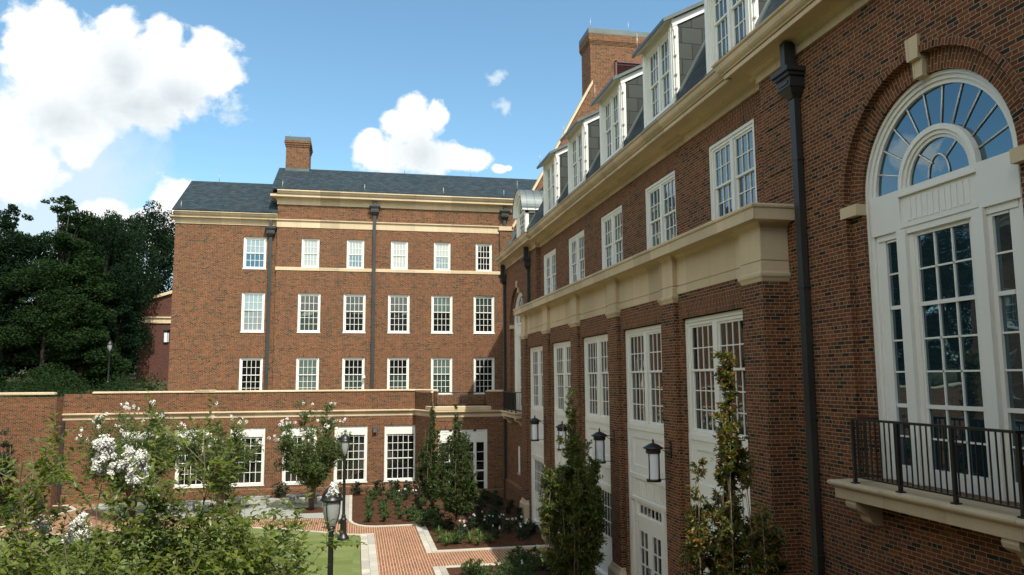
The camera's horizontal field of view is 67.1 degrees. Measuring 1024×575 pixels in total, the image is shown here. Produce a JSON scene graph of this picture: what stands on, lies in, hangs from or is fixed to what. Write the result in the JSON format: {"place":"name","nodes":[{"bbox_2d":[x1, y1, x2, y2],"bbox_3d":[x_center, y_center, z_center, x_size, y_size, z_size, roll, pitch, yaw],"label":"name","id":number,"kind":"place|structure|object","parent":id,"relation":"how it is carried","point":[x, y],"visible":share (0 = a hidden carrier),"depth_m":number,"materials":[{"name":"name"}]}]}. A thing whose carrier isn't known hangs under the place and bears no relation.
{"place":"outdoors","nodes":[
{"label":"outdoors","id":0,"kind":"place"},
{"bbox_2d":[0,528,360,574],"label":"lawn","id":1,"kind":"structure","parent":0,"point":[347,560],"depth_m":29.02,"materials":[{"name":"plant"}]},
{"bbox_2d":[0,388,366,574],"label":"crape myrtle","id":2,"kind":"object","parent":1,"relation":"on","point":[236,554],"visible":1,"depth_m":4.54,"materials":[{"name":"green plant"}]},
{"bbox_2d":[0,527,373,539],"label":"stone kerb","id":3,"kind":"structure","parent":1,"relation":"on","point":[256,528],"depth_m":32.68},
{"bbox_2d":[320,487,342,574],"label":"lamp post","id":4,"kind":"object","parent":1,"relation":"on","point":[331,508],"visible":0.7,"depth_m":16.00,"materials":[{"name":"black metal"}]},
{"bbox_2d":[337,433,350,540],"bbox_3d":[-6.836,8.064,31.449,0.480,4.260,0.480,1,-7,-11],"label":"lamp post","id":5,"kind":"object","parent":1,"relation":"on","point":[345,440],"visible":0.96,"depth_m":31.41,"materials":[{"name":"black metal"}]},
{"bbox_2d":[0,363,416,574],"bbox_3d":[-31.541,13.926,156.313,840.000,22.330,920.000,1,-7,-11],"label":"ground","id":6,"kind":"structure","parent":0,"point":[132,378],"depth_m":73.64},
{"bbox_2d":[0,204,36,323],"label":"dark tree","id":7,"kind":"object","parent":6,"relation":"on","point":[5,218],"visible":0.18,"depth_m":72.95,"materials":[{"name":"green plant"}]},
{"bbox_2d":[0,227,64,388],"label":"dark tree","id":8,"kind":"object","parent":6,"relation":"on","point":[16,252],"visible":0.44,"depth_m":67.67,"materials":[{"name":"green plant"}]},
{"bbox_2d":[0,257,102,382],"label":"dark tree","id":9,"kind":"object","parent":6,"relation":"on","point":[55,316],"visible":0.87,"depth_m":65.48,"materials":[{"name":"green plant"}]},
{"bbox_2d":[16,195,105,314],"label":"dark tree","id":10,"kind":"object","parent":6,"relation":"on","point":[64,241],"visible":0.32,"depth_m":73.44,"materials":[{"name":"green plant"}]},
{"bbox_2d":[50,209,115,367],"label":"dark tree","id":11,"kind":"object","parent":6,"relation":"on","point":[90,214],"visible":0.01,"depth_m":95.47,"materials":[{"name":"green plant"}]},
{"bbox_2d":[0,369,167,397],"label":"undergrowth","id":12,"kind":"object","parent":6,"relation":"on","point":[40,385],"visible":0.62,"depth_m":57.19,"materials":[{"name":"green plant"}]},
{"bbox_2d":[45,249,132,389],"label":"dark tree","id":13,"kind":"object","parent":6,"relation":"on","point":[96,333],"visible":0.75,"depth_m":67.28,"materials":[{"name":"green plant"}]},
{"bbox_2d":[57,213,147,384],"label":"dark tree","id":14,"kind":"object","parent":6,"relation":"on","point":[107,248],"visible":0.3,"depth_m":77.90,"materials":[{"name":"green plant"}]},
{"bbox_2d":[105,341,112,390],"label":"lamp post","id":15,"kind":"object","parent":6,"relation":"on","point":[109,345],"visible":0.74,"depth_m":64.35,"materials":[{"name":"black metal"}]},
{"bbox_2d":[84,266,141,386],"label":"dark tree","id":16,"kind":"object","parent":6,"relation":"on","point":[124,340],"visible":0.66,"depth_m":73.09,"materials":[{"name":"green plant"}]},
{"bbox_2d":[93,209,162,382],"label":"dark tree","id":17,"kind":"object","parent":6,"relation":"on","point":[144,296],"visible":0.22,"depth_m":83.92,"materials":[{"name":"green plant"}]},
{"bbox_2d":[128,200,174,357],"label":"dark tree","id":18,"kind":"object","parent":6,"relation":"on","point":[163,239],"visible":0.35,"depth_m":102.11,"materials":[{"name":"green plant"}]},
{"bbox_2d":[136,290,171,380],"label":"brick building","id":19,"kind":"structure","parent":6,"relation":"on","point":[158,315],"depth_m":88.61,"materials":[{"name":"brick"}]},
{"bbox_2d":[0,389,503,507],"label":"brick wing","id":20,"kind":"structure","parent":6,"relation":"on","point":[388,428],"depth_m":42.59,"materials":[{"name":"brick"}]},
{"bbox_2d":[173,428,211,488],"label":"window","id":21,"kind":"structure","parent":20,"relation":"in","point":[182,483],"depth_m":42.09,"materials":[{"name":"white paint"}]},
{"bbox_2d":[229,427,264,486],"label":"window","id":22,"kind":"structure","parent":20,"relation":"in","point":[254,476],"depth_m":42.81,"materials":[{"name":"white paint"}]},
{"bbox_2d":[281,427,316,484],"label":"window","id":23,"kind":"structure","parent":20,"relation":"in","point":[288,478],"depth_m":43.16,"materials":[{"name":"white paint"}]},
{"bbox_2d":[334,426,367,482],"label":"window","id":24,"kind":"structure","parent":20,"relation":"in","point":[356,458],"depth_m":43.90,"materials":[{"name":"white paint"}]},
{"bbox_2d":[383,425,414,481],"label":"window","id":25,"kind":"structure","parent":20,"relation":"in","point":[399,449],"depth_m":44.42,"materials":[{"name":"white paint"}]},
{"bbox_2d":[438,429,486,488],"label":"window","id":26,"kind":"structure","parent":20,"relation":"in","point":[478,438],"depth_m":42.15,"materials":[{"name":"white paint"}]},
{"bbox_2d":[294,507,322,513],"bbox_3d":[-9.928,11.026,38.173,1.600,0.035,1.600,1,-7,-11],"label":"tree pit","id":27,"kind":"object","parent":6,"relation":"on","point":[317,510],"visible":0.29,"depth_m":38.06,"materials":[{"name":"brown soil"}]},
{"bbox_2d":[267,400,354,510],"bbox_3d":[-9.813,8.342,38.505,4.227,5.410,3.614,4,-8,-35],"label":"crape myrtle","id":28,"kind":"object","parent":27,"relation":"on","point":[310,467],"visible":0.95,"depth_m":38.11,"materials":[{"name":"green plant"}]},
{"bbox_2d":[168,136,536,394],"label":"brick building","id":29,"kind":"structure","parent":6,"relation":"on","point":[299,273],"depth_m":50.04,"materials":[{"name":"brick"}]},
{"bbox_2d":[239,358,262,389],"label":"window","id":30,"kind":"structure","parent":29,"relation":"in","point":[250,369],"depth_m":48.46,"materials":[{"name":"white paint"}]},
{"bbox_2d":[240,292,264,332],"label":"window","id":31,"kind":"structure","parent":29,"relation":"in","point":[253,303],"depth_m":48.92,"materials":[{"name":"white paint"}]},
{"bbox_2d":[242,237,266,269],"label":"window","id":32,"kind":"structure","parent":29,"relation":"in","point":[254,253],"depth_m":49.36,"materials":[{"name":"white paint"}]},
{"bbox_2d":[296,358,318,389],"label":"window","id":33,"kind":"structure","parent":29,"relation":"in","point":[307,369],"depth_m":48.94,"materials":[{"name":"white paint"}]},
{"bbox_2d":[297,293,320,332],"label":"window","id":34,"kind":"structure","parent":29,"relation":"in","point":[309,304],"depth_m":49.40,"materials":[{"name":"white paint"}]},
{"bbox_2d":[301,238,319,267],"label":"window","id":35,"kind":"structure","parent":29,"relation":"in","point":[310,247],"depth_m":49.84,"materials":[{"name":"white paint"}]},
{"bbox_2d":[342,358,364,388],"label":"window","id":36,"kind":"structure","parent":29,"relation":"in","point":[353,369],"depth_m":49.50,"materials":[{"name":"white paint"}]},
{"bbox_2d":[342,294,365,332],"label":"window","id":37,"kind":"structure","parent":29,"relation":"in","point":[354,307],"depth_m":49.95,"materials":[{"name":"white paint"}]},
{"bbox_2d":[347,240,363,268],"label":"window","id":38,"kind":"structure","parent":29,"relation":"in","point":[355,248],"depth_m":50.41,"materials":[{"name":"white paint"}]},
{"bbox_2d":[387,358,408,388],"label":"window","id":39,"kind":"structure","parent":29,"relation":"in","point":[397,368],"depth_m":50.06,"materials":[{"name":"white paint"}]},
{"bbox_2d":[387,295,409,333],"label":"window","id":40,"kind":"structure","parent":29,"relation":"in","point":[398,305],"depth_m":50.52,"materials":[{"name":"white paint"}]},
{"bbox_2d":[391,241,407,269],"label":"window","id":41,"kind":"structure","parent":29,"relation":"in","point":[399,249],"depth_m":50.96,"materials":[{"name":"white paint"}]},
{"bbox_2d":[431,358,452,394],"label":"window","id":42,"kind":"structure","parent":29,"relation":"in","point":[441,368],"depth_m":50.59,"materials":[{"name":"white paint"}]},
{"bbox_2d":[431,295,452,333],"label":"window","id":43,"kind":"structure","parent":29,"relation":"in","point":[441,305],"depth_m":51.06,"materials":[{"name":"white paint"}]},
{"bbox_2d":[434,242,450,270],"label":"window","id":44,"kind":"structure","parent":29,"relation":"in","point":[441,250],"depth_m":51.53,"materials":[{"name":"white paint"}]},
{"bbox_2d":[473,296,494,333],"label":"window","id":45,"kind":"structure","parent":29,"relation":"in","point":[483,305],"depth_m":51.63,"materials":[{"name":"white paint"}]},
{"bbox_2d":[474,357,494,393],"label":"window","id":46,"kind":"structure","parent":29,"relation":"in","point":[483,366],"depth_m":51.16,"materials":[{"name":"white paint"}]},
{"bbox_2d":[476,243,492,271],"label":"window","id":47,"kind":"structure","parent":29,"relation":"in","point":[483,251],"depth_m":52.07,"materials":[{"name":"white paint"}]},
{"bbox_2d":[360,534,378,574],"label":"stone edging","id":48,"kind":"object","parent":6,"relation":"on","point":[369,564],"visible":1,"depth_m":28.05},
{"bbox_2d":[348,494,414,526],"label":"stone kerb","id":49,"kind":"structure","parent":6,"relation":"on","point":[350,512],"depth_m":34.20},
{"bbox_2d":[415,524,437,552],"bbox_3d":[-3.523,10.194,31.474,0.440,0.055,5.600,1,-7,-11],"label":"stone edging","id":50,"kind":"object","parent":6,"relation":"on","point":[426,540],"visible":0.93,"depth_m":30.96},
{"bbox_2d":[432,566,448,574],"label":"stone edging","id":51,"kind":"object","parent":6,"relation":"on","point":[439,570],"visible":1,"depth_m":25.93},
{"bbox_2d":[352,492,552,549],"bbox_3d":[-3.367,10.810,36.753,8.400,0.001,15.800,1,-7,-11],"label":"mulch bed","id":52,"kind":"object","parent":6,"relation":"on","point":[503,539],"visible":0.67,"depth_m":34.80,"materials":[{"name":"soil"}]},
{"bbox_2d":[349,481,362,495],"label":"shrub","id":53,"kind":"object","parent":52,"relation":"on","point":[356,488],"visible":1,"depth_m":42.98,"materials":[{"name":"green plant"}]},
{"bbox_2d":[372,479,385,495],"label":"shrub","id":54,"kind":"object","parent":52,"relation":"on","point":[376,483],"visible":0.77,"depth_m":42.86,"materials":[{"name":"green plant"}]},
{"bbox_2d":[403,506,417,520],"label":"shrub","id":55,"kind":"object","parent":52,"relation":"on","point":[411,514],"visible":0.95,"depth_m":35.10,"materials":[{"name":"green plant"}]},
{"bbox_2d":[412,510,429,525],"bbox_3d":[-3.919,10.115,33.898,0.754,0.742,0.954,4,-8,-33],"label":"shrub","id":56,"kind":"object","parent":52,"relation":"on","point":[422,520],"visible":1,"depth_m":33.82,"materials":[{"name":"green plant"}]},
{"bbox_2d":[413,398,447,506],"bbox_3d":[-3.805,7.922,35.888,1.456,5.548,1.568,-2,-7,11],"label":"columnar tree","id":57,"kind":"object","parent":52,"relation":"on","point":[428,453],"visible":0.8,"depth_m":35.65,"materials":[{"name":"green plant"}]},
{"bbox_2d":[428,517,442,529],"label":"shrub","id":58,"kind":"object","parent":52,"relation":"on","point":[434,525],"visible":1,"depth_m":33.03,"materials":[{"name":"green plant"}]},
{"bbox_2d":[429,508,446,521],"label":"shrub","id":59,"kind":"object","parent":52,"relation":"on","point":[433,514],"visible":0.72,"depth_m":34.39,"materials":[{"name":"green plant"}]},
{"bbox_2d":[431,404,479,527],"bbox_3d":[-2.417,7.596,32.532,1.948,5.391,1.921,-7,-9,44],"label":"columnar tree","id":60,"kind":"object","parent":52,"relation":"on","point":[458,490],"visible":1,"depth_m":32.11,"materials":[{"name":"green plant"}]},
{"bbox_2d":[452,520,468,538],"bbox_3d":[-2.007,9.793,31.233,0.638,0.730,0.808,4,-8,-31],"label":"flowering shrub","id":61,"kind":"object","parent":52,"relation":"on","point":[463,528],"visible":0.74,"depth_m":31.18,"materials":[{"name":"green plant"}]},
{"bbox_2d":[481,515,499,529],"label":"flowering shrub","id":62,"kind":"object","parent":52,"relation":"on","point":[490,524],"visible":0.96,"depth_m":32.79,"materials":[{"name":"green plant"}]},
{"bbox_2d":[490,495,504,508],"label":"shrub","id":63,"kind":"object","parent":52,"relation":"on","point":[498,503],"visible":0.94,"depth_m":38.16,"materials":[{"name":"green plant"}]},
{"bbox_2d":[499,517,516,532],"bbox_3d":[-0.142,9.927,32.291,0.769,0.689,0.533,-5,-8,37],"label":"flowering shrub","id":64,"kind":"object","parent":52,"relation":"on","point":[508,528],"visible":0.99,"depth_m":32.28,"materials":[{"name":"green plant"}]},
{"bbox_2d":[512,522,531,539],"bbox_3d":[0.416,9.761,31.027,0.750,0.715,0.638,-6,-9,39],"label":"flowering shrub","id":65,"kind":"object","parent":52,"relation":"on","point":[520,534],"visible":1,"depth_m":30.99,"materials":[{"name":"green plant"}]},
{"bbox_2d":[438,544,553,551],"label":"stone kerb","id":66,"kind":"structure","parent":6,"relation":"on","point":[488,548],"depth_m":29.21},
{"bbox_2d":[446,563,596,574],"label":"mulch bed","id":67,"kind":"object","parent":6,"relation":"on","point":[455,571],"visible":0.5,"depth_m":25.84,"materials":[{"name":"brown wood"}]},
{"bbox_2d":[459,557,478,574],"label":"shrub","id":68,"kind":"object","parent":67,"relation":"on","point":[465,566],"visible":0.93,"depth_m":25.11,"materials":[{"name":"green plant"}]},
{"bbox_2d":[469,558,489,574],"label":"shrub","id":69,"kind":"object","parent":67,"relation":"on","point":[476,571],"visible":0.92,"depth_m":24.98,"materials":[{"name":"green plant"}]},
{"bbox_2d":[477,565,504,574],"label":"shrub","id":70,"kind":"object","parent":67,"relation":"on","point":[484,572],"visible":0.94,"depth_m":23.84,"materials":[{"name":"green plant"}]},
{"bbox_2d":[494,558,517,574],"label":"shrub","id":71,"kind":"object","parent":67,"relation":"on","point":[501,566],"visible":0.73,"depth_m":25.04,"materials":[{"name":"green plant"}]},
{"bbox_2d":[504,545,527,563],"bbox_3d":[0.098,9.145,26.184,1.038,0.807,0.820,-4,-8,26],"label":"shrub","id":72,"kind":"object","parent":67,"relation":"on","point":[510,556],"visible":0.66,"depth_m":26.11,"materials":[{"name":"green plant"}]},
{"bbox_2d":[515,564,536,574],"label":"shrub","id":73,"kind":"object","parent":67,"relation":"on","point":[521,571],"visible":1,"depth_m":23.84,"materials":[{"name":"green plant"}]},
{"bbox_2d":[519,558,539,574],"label":"shrub","id":74,"kind":"object","parent":67,"relation":"on","point":[529,560],"visible":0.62,"depth_m":25.04,"materials":[{"name":"green plant"}]},
{"bbox_2d":[536,387,608,574],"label":"columnar tree","id":75,"kind":"object","parent":67,"relation":"on","point":[574,518],"visible":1,"depth_m":21.77,"materials":[{"name":"green plant"}]},
{"bbox_2d":[675,348,790,574],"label":"columnar tree","id":76,"kind":"object","parent":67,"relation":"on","point":[728,552],"visible":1,"depth_m":12.44,"materials":[{"name":"green plant"}]},
{"bbox_2d":[494,0,1023,574],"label":"brick building","id":77,"kind":"structure","parent":6,"relation":"on","point":[808,214],"depth_m":14.38,"materials":[{"name":"brick"}]},
{"bbox_2d":[514,293,523,409],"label":"arched window","id":78,"kind":"structure","parent":77,"relation":"in","point":[517,322],"depth_m":40.52,"materials":[{"name":"white paint"}]},
{"bbox_2d":[530,346,542,409],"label":"window","id":79,"kind":"structure","parent":77,"relation":"in","point":[536,353],"depth_m":34.24,"materials":[{"name":"white paint"}]},
{"bbox_2d":[529,415,545,440],"bbox_3d":[1.038,5.665,31.194,0.738,1.050,0.500,1,-7,-11],"label":"wall lantern","id":80,"kind":"object","parent":77,"relation":"attached to","point":[534,422],"depth_m":31.03,"materials":[{"name":"glass"}]},
{"bbox_2d":[532,455,543,526],"bbox_3d":[1.230,8.738,33.050,0.148,2.840,2.500,1,-7,-11],"label":"window","id":81,"kind":"structure","parent":77,"relation":"in","point":[537,463],"depth_m":33.85,"materials":[{"name":"white paint"}]},
{"bbox_2d":[544,248,555,294],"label":"window","id":82,"kind":"structure","parent":77,"relation":"in","point":[550,258],"depth_m":34.28,"materials":[{"name":"white paint"}]},
{"bbox_2d":[554,341,570,412],"bbox_3d":[2.058,3.427,29.484,0.148,2.700,3.050,1,-7,-11],"label":"window","id":83,"kind":"structure","parent":77,"relation":"in","point":[562,352],"depth_m":30.12,"materials":[{"name":"white paint"}]},
{"bbox_2d":[555,421,574,450],"bbox_3d":[1.876,5.169,27.054,0.738,1.050,0.500,1,-7,-11],"label":"wall lantern","id":84,"kind":"object","parent":77,"relation":"attached to","point":[561,429],"depth_m":26.89,"materials":[{"name":"glass"}]},
{"bbox_2d":[569,230,584,283],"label":"window","id":85,"kind":"structure","parent":77,"relation":"in","point":[576,243],"depth_m":30.22,"materials":[{"name":"white paint"}]},
{"bbox_2d":[584,334,608,419],"bbox_3d":[2.896,2.932,25.344,0.148,2.700,3.050,1,-7,-11],"label":"window","id":86,"kind":"structure","parent":77,"relation":"in","point":[595,347],"depth_m":25.71,"materials":[{"name":"white paint"}]},
{"bbox_2d":[593,484,611,574],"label":"window","id":87,"kind":"structure","parent":77,"relation":"in","point":[607,491],"depth_m":24.35,"materials":[{"name":"white paint"}]},
{"bbox_2d":[591,428,614,463],"bbox_3d":[2.714,4.674,22.914,0.738,1.050,0.500,1,-7,-11],"label":"wall lantern","id":88,"kind":"object","parent":77,"relation":"attached to","point":[599,438],"depth_m":22.75,"materials":[{"name":"glass"}]},
{"bbox_2d":[601,205,622,268],"bbox_3d":[3.438,-1.418,25.974,0.148,2.320,2.220,1,-7,-11],"label":"window","id":89,"kind":"structure","parent":77,"relation":"in","point":[611,223],"depth_m":26.00,"materials":[{"name":"white paint"}]},
{"bbox_2d":[625,324,663,428],"bbox_3d":[3.733,2.436,21.203,0.148,2.700,3.050,1,-7,-11],"label":"window","id":90,"kind":"structure","parent":77,"relation":"in","point":[643,345],"depth_m":21.29,"materials":[{"name":"white paint"}]},
{"bbox_2d":[638,522,650,574],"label":"door","id":91,"kind":"structure","parent":77,"relation":"in","point":[644,559],"depth_m":21.15,"materials":[{"name":"white paint"}]},
{"bbox_2d":[636,500,661,527],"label":"transom window","id":92,"kind":"structure","parent":77,"relation":"in","point":[651,514],"depth_m":20.85,"materials":[{"name":"white paint"}]},
{"bbox_2d":[649,528,663,574],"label":"door","id":93,"kind":"structure","parent":77,"relation":"in","point":[656,538],"depth_m":20.31,"materials":[{"name":"white paint"}]},
{"bbox_2d":[643,439,671,482],"bbox_3d":[3.551,4.179,18.774,0.738,1.050,0.500,1,-7,-11],"label":"wall lantern","id":94,"kind":"object","parent":77,"relation":"attached to","point":[653,450],"depth_m":18.61,"materials":[{"name":"black metal"}]},
{"bbox_2d":[645,170,676,248],"bbox_3d":[4.275,-1.913,21.833,0.148,2.320,2.220,1,-7,-11],"label":"window","id":95,"kind":"structure","parent":77,"relation":"in","point":[660,196],"depth_m":21.85,"materials":[{"name":"white paint"}]},
{"bbox_2d":[685,309,747,441],"bbox_3d":[4.571,1.941,17.063,0.148,2.700,3.050,1,-7,-11],"label":"window","id":96,"kind":"structure","parent":77,"relation":"in","point":[719,331],"depth_m":17.48,"materials":[{"name":"white paint"}]},
{"bbox_2d":[709,118,756,220],"bbox_3d":[5.113,-2.408,17.693,0.148,2.320,2.220,1,-7,-11],"label":"window","id":97,"kind":"structure","parent":77,"relation":"in","point":[732,165],"depth_m":17.68,"materials":[{"name":"white paint"}]},
{"bbox_2d":[865,68,1023,502],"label":"arched window","id":98,"kind":"structure","parent":77,"relation":"in","point":[943,192],"depth_m":11.21,"materials":[{"name":"white paint"}]},
{"bbox_2d":[93,495,348,519],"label":"concrete plaza","id":99,"kind":"structure","parent":0,"point":[248,510],"depth_m":38.94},
{"bbox_2d":[154,501,196,511],"bbox_3d":[-16.587,10.822,38.083,2.000,0.460,0.500,1,-7,-11],"label":"stone bench","id":100,"kind":"object","parent":99,"relation":"on","point":[190,506],"visible":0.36,"depth_m":38.02,"materials":[{"name":"stone"}]},
{"bbox_2d":[233,495,269,506],"bbox_3d":[-13.451,10.997,39.724,1.900,0.460,0.500,1,-7,-11],"label":"stone bench","id":101,"kind":"object","parent":99,"relation":"on","point":[262,500],"visible":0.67,"depth_m":39.63,"materials":[{"name":"stone"}]},
{"bbox_2d":[272,481,289,497],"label":"shrub","id":102,"kind":"object","parent":99,"relation":"on","point":[280,492],"visible":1,"depth_m":42.21,"materials":[{"name":"green plant"}]},
{"bbox_2d":[286,493,319,504],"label":"stone bench","id":103,"kind":"object","parent":99,"relation":"on","point":[291,497],"visible":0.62,"depth_m":40.08,"materials":[{"name":"stone"}]},
{"bbox_2d":[0,503,556,574],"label":"brick path","id":104,"kind":"structure","parent":0,"point":[400,550],"depth_m":29.51,"materials":[{"name":"brick"}]},
{"bbox_2d":[0,506,71,524],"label":"mulch bed","id":105,"kind":"object","parent":104,"relation":"on","point":[45,513],"visible":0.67,"depth_m":38.30,"materials":[{"name":"soil"}]},
{"bbox_2d":[0,428,18,483],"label":"young tree","id":106,"kind":"object","parent":105,"relation":"on","point":[3,444],"visible":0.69,"depth_m":38.05,"materials":[{"name":"green plant"}]},
{"bbox_2d":[108,515,140,522],"bbox_3d":[-17.839,10.839,36.184,1.600,0.035,1.600,1,-7,-11],"label":"tree pit","id":107,"kind":"object","parent":104,"relation":"on","point":[120,520],"visible":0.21,"depth_m":35.78,"materials":[{"name":"brown soil"}]},
{"bbox_2d":[70,400,204,516],"bbox_3d":[-17.717,8.172,36.981,5.418,5.492,5.910,-7,-9,43],"label":"crape myrtle","id":108,"kind":"object","parent":107,"relation":"on","point":[120,476],"visible":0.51,"depth_m":36.41,"materials":[{"name":"green plant"}]},
{"bbox_2d":[204,510,237,516],"bbox_3d":[-14.143,10.952,37.330,1.600,0.035,1.600,1,-7,-11],"label":"tree pit","id":109,"kind":"object","parent":104,"relation":"on","point":[220,516],"visible":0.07,"depth_m":37.38,"materials":[{"name":"brown soil"}]},
{"bbox_2d":[179,401,264,512],"bbox_3d":[-14.159,8.268,37.622,4.127,5.404,4.120,1,-7,-11],"label":"crape myrtle","id":110,"kind":"object","parent":109,"relation":"on","point":[245,454],"visible":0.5,"depth_m":37.39,"materials":[{"name":"green plant"}]},
{"bbox_2d":[0,0,701,307],"label":"sky","id":111,"kind":"structure","parent":0,"point":[119,106],"materials":[{"name":"blue"}]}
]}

